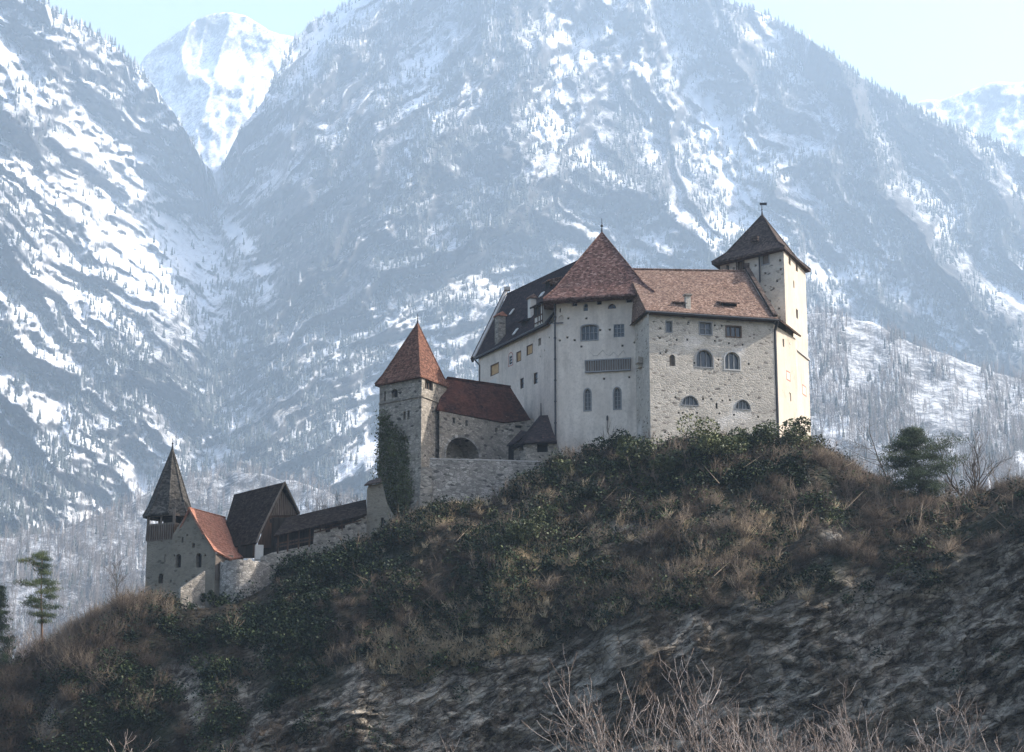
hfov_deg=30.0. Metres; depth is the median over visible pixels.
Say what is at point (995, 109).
ridge
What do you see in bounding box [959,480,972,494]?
ivy bush
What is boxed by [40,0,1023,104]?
sky
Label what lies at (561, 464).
evergreen bush
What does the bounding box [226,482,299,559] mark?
timber barn
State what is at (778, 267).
keep
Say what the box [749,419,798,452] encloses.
evergreen bush
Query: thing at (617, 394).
window
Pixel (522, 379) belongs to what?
window
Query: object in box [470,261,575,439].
plastered wing
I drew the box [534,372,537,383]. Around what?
window
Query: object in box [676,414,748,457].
evergreen bush
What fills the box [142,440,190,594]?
bell tower
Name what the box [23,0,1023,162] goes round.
ridge forest
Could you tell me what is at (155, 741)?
bare bush
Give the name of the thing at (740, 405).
window
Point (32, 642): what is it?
bare tree
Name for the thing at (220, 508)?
conifers
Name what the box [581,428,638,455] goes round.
evergreen bush
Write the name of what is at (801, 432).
evergreen bush
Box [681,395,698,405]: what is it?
window
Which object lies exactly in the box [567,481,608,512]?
evergreen bush
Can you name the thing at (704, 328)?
window
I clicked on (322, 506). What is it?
bare tree
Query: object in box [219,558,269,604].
bastion wall
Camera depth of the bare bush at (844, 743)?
48.49 m
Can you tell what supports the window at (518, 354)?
in the plastered wing at (514, 349)
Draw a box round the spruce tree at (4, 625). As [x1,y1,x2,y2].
[0,583,18,679]
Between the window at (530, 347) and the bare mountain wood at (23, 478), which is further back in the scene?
the bare mountain wood at (23, 478)
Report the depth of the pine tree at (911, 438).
194.71 m
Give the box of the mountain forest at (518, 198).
[0,0,1023,537]
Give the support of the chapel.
on the hill
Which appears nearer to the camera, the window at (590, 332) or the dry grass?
the dry grass
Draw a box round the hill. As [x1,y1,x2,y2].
[0,443,1023,751]
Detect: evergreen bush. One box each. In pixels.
[487,523,526,550]
[503,505,558,544]
[551,458,574,475]
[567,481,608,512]
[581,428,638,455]
[615,435,667,464]
[649,448,683,472]
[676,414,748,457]
[728,426,772,453]
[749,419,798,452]
[766,416,825,449]
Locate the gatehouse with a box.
[436,377,533,459]
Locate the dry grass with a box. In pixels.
[349,450,993,688]
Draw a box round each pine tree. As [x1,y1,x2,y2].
[6,550,68,650]
[875,425,972,501]
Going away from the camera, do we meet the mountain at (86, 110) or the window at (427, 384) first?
the window at (427, 384)
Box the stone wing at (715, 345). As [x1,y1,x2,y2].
[629,263,800,443]
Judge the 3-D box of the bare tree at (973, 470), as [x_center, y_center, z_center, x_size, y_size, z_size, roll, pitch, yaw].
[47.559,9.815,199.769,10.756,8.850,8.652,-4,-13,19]
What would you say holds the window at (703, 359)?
in the stone wing at (715, 345)
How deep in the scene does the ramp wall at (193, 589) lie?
201.76 m
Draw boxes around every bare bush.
[107,729,234,751]
[384,734,459,751]
[521,645,799,751]
[627,689,837,751]
[655,698,860,751]
[738,716,910,751]
[783,679,994,751]
[906,702,1023,751]
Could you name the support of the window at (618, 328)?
in the residential tower at (590, 297)
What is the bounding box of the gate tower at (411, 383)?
[374,313,448,519]
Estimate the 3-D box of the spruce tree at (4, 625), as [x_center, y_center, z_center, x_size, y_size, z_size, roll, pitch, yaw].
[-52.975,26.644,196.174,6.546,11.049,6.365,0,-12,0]
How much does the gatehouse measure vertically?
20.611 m
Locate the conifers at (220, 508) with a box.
[0,467,361,662]
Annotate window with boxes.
[425,380,430,389]
[490,362,498,376]
[516,350,520,362]
[521,378,523,388]
[527,343,532,355]
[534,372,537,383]
[580,324,598,340]
[583,388,591,411]
[608,304,615,308]
[613,324,623,336]
[613,387,621,409]
[665,320,672,332]
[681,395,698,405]
[695,349,713,368]
[699,321,712,335]
[724,351,741,370]
[725,325,741,337]
[735,399,750,409]
[736,260,744,269]
[761,255,769,265]
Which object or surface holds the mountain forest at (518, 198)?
on the mountain at (86, 110)
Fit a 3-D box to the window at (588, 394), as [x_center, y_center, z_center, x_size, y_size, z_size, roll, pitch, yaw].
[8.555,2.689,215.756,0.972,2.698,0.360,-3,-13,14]
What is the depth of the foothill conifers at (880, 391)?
2129.45 m
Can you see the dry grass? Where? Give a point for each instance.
(453, 662)
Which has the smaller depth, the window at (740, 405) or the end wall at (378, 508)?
the end wall at (378, 508)
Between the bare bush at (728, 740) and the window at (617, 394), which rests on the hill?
the bare bush at (728, 740)
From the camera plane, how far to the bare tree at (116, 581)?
198.54 m
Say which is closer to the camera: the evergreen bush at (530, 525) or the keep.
the evergreen bush at (530, 525)
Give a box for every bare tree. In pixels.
[0,623,41,671]
[104,559,129,599]
[309,496,326,510]
[311,489,343,507]
[841,421,901,481]
[923,430,1019,494]
[942,477,953,495]
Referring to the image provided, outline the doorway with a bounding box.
[508,445,513,459]
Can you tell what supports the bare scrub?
on the hill
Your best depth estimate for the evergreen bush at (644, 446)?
201.33 m
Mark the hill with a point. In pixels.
(772, 641)
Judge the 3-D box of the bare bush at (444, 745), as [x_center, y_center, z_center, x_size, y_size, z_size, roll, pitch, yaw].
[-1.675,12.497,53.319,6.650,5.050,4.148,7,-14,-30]
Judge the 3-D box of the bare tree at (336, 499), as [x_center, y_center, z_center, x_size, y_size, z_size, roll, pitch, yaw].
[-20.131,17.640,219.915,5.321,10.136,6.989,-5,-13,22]
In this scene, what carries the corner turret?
on the hill
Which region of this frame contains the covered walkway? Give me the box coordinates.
[260,500,366,583]
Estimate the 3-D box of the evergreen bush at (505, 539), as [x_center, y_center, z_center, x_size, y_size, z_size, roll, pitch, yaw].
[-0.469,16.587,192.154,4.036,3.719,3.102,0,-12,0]
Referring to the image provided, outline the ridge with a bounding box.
[913,82,1023,155]
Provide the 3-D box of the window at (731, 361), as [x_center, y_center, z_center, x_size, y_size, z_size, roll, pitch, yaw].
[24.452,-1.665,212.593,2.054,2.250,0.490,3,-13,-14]
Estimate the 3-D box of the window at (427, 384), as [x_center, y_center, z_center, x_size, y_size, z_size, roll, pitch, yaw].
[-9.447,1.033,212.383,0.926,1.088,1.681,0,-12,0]
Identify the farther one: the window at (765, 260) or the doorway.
the window at (765, 260)
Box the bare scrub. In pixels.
[0,418,1023,751]
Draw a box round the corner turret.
[507,405,558,469]
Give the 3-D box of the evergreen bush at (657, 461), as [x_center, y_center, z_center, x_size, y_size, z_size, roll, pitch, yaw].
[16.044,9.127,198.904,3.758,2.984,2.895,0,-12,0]
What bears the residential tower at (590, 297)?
on the hill
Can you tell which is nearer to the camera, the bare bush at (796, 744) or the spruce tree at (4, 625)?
the bare bush at (796, 744)
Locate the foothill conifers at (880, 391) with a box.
[807,306,1023,497]
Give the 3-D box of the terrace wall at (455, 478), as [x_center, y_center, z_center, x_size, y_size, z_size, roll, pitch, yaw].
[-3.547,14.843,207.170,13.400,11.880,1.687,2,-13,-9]
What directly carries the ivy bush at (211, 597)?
on the hill
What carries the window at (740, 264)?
in the keep
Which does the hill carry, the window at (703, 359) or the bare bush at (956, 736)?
the bare bush at (956, 736)
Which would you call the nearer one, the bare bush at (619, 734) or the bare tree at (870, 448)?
the bare bush at (619, 734)
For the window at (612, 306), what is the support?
in the residential tower at (590, 297)
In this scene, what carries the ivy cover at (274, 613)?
on the hill
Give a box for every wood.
[0,339,1022,537]
[0,457,366,660]
[807,301,1023,497]
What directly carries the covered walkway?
on the hill
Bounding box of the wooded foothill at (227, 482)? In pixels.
[0,471,355,658]
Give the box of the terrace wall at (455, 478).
[419,458,539,508]
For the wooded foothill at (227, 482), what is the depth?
1929.34 m
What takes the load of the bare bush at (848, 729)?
on the hill
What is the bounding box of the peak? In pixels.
[139,12,293,172]
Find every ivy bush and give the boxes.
[200,590,226,607]
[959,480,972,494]
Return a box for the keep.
[711,203,810,437]
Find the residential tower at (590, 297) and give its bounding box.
[542,218,654,455]
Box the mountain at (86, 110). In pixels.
[0,0,1023,538]
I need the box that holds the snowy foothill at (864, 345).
[807,313,1023,489]
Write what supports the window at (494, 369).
in the plastered wing at (514, 349)
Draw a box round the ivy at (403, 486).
[370,407,414,517]
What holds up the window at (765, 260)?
in the keep
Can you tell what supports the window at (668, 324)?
in the stone wing at (715, 345)
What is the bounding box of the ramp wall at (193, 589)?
[179,571,204,608]
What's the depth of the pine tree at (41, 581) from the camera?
197.91 m
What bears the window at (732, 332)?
in the stone wing at (715, 345)
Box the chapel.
[163,507,242,607]
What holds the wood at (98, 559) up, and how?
on the wooded foothill at (227, 482)
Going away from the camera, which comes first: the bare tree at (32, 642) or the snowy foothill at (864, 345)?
the bare tree at (32, 642)
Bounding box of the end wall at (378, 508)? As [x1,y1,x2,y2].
[364,477,394,538]
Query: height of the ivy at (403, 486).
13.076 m
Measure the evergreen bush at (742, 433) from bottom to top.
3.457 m
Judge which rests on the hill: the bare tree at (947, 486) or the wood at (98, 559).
the bare tree at (947, 486)
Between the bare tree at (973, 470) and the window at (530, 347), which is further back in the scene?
the window at (530, 347)
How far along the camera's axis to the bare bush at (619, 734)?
46.31 m
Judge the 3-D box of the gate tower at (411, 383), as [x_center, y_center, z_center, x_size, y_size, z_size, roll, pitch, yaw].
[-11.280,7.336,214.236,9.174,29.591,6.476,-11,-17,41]
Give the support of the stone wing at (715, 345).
on the hill
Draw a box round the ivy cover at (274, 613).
[0,429,1023,751]

